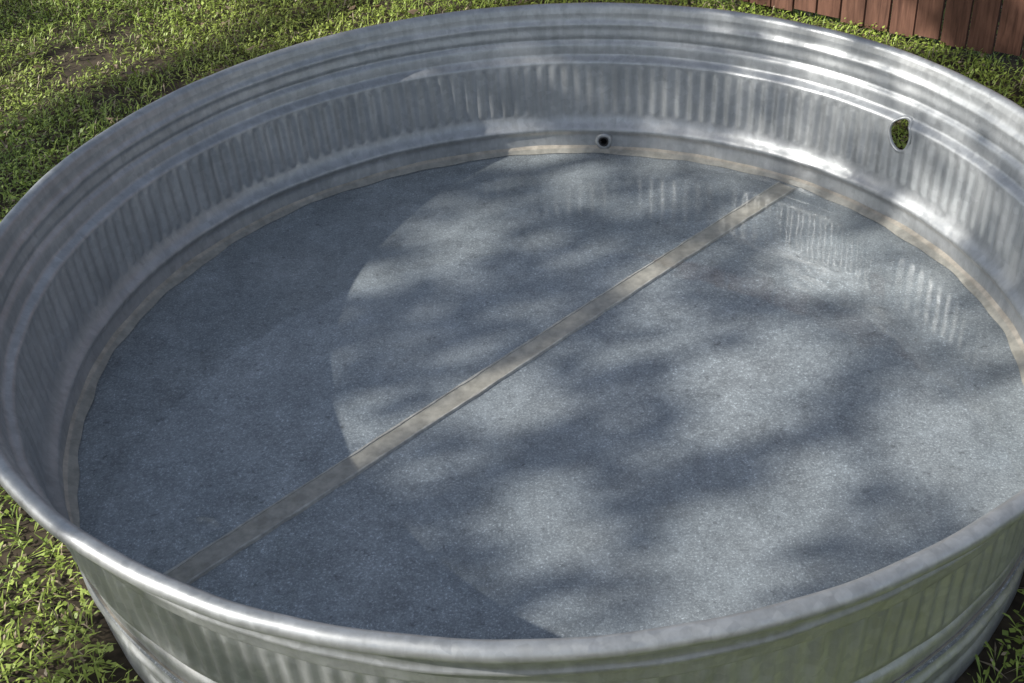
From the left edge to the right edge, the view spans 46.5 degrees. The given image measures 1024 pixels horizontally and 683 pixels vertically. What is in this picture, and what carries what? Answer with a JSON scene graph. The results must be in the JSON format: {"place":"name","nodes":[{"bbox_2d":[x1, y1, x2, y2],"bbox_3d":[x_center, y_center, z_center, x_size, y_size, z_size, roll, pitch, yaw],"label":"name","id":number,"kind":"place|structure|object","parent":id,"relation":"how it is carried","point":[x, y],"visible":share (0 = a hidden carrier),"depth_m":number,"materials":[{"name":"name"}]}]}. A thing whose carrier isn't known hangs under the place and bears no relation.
{"place":"outdoors","nodes":[
{"label":"outdoors","id":0,"kind":"place"},
{"bbox_2d":[0,0,1023,682],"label":"ground","id":1,"kind":"structure","parent":0,"point":[970,674],"depth_m":4.70,"materials":[{"name":"green plant"}]},
{"bbox_2d":[0,0,1022,680],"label":"dead leaves","id":2,"kind":"object","parent":1,"relation":"on","point":[40,672],"visible":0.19,"depth_m":4.84,"materials":[{"name":"brown plant"}]},
{"bbox_2d":[0,2,1023,682],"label":"wall","id":3,"kind":"structure","parent":1,"relation":"on","point":[104,234],"depth_m":3.11,"materials":[{"name":"silver metal"}]},
{"bbox_2d":[595,133,611,148],"bbox_3d":[0.288,-0.630,3.745,0.052,0.053,0.016,4,37,11],"label":"drain collar","id":4,"kind":"object","parent":3,"relation":"attached to","point":[606,135],"visible":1,"depth_m":3.74,"materials":[{"name":"silver metal"}]},
{"bbox_2d":[599,137,607,146],"bbox_3d":[0.288,-0.630,3.745,0.031,0.031,0.017,4,37,11],"label":"drain gasket","id":5,"kind":"object","parent":4,"relation":"attached to","point":[603,144],"visible":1,"depth_m":3.74,"materials":[{"name":"rubber"}]},
{"bbox_2d":[888,115,912,152],"bbox_3d":[1.046,-0.556,3.189,0.031,0.099,0.079,-23,40,-23],"label":"overflow hole edge","id":6,"kind":"object","parent":3,"relation":"attached to","point":[910,121],"visible":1,"depth_m":3.18,"materials":[{"name":"silver metal"}]},
{"bbox_2d":[739,0,1023,59],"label":"wooden fence","id":7,"kind":"object","parent":1,"relation":"on","point":[923,18],"visible":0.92,"depth_m":4.57,"materials":[{"name":"brown wood"}]},
{"bbox_2d":[77,153,1023,682],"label":"floor","id":8,"kind":"structure","parent":0,"point":[797,391],"depth_m":2.75,"materials":[{"name":"silver metal"}]},
{"bbox_2d":[163,182,779,574],"bbox_3d":[0.013,0.021,2.937,2.180,0.013,0.014,-32,44,-33],"label":"floor seam bead","id":9,"kind":"object","parent":8,"relation":"on","point":[381,435],"visible":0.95,"depth_m":2.81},
{"bbox_2d":[167,183,792,581],"bbox_3d":[0.032,0.032,2.922,2.180,0.011,0.062,-32,44,-33],"label":"floor seam","id":10,"kind":"object","parent":8,"relation":"on","point":[252,528],"visible":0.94,"depth_m":2.79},
{"bbox_2d":[184,188,794,584],"bbox_3d":[0.051,0.042,2.905,2.180,0.013,0.014,-32,44,-33],"label":"floor seam bead","id":11,"kind":"object","parent":8,"relation":"on","point":[344,481],"visible":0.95,"depth_m":2.77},
{"bbox_2d":[63,145,1023,682],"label":"edge sealant","id":12,"kind":"object","parent":8,"relation":"on","point":[71,473],"visible":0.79,"depth_m":3.28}
]}

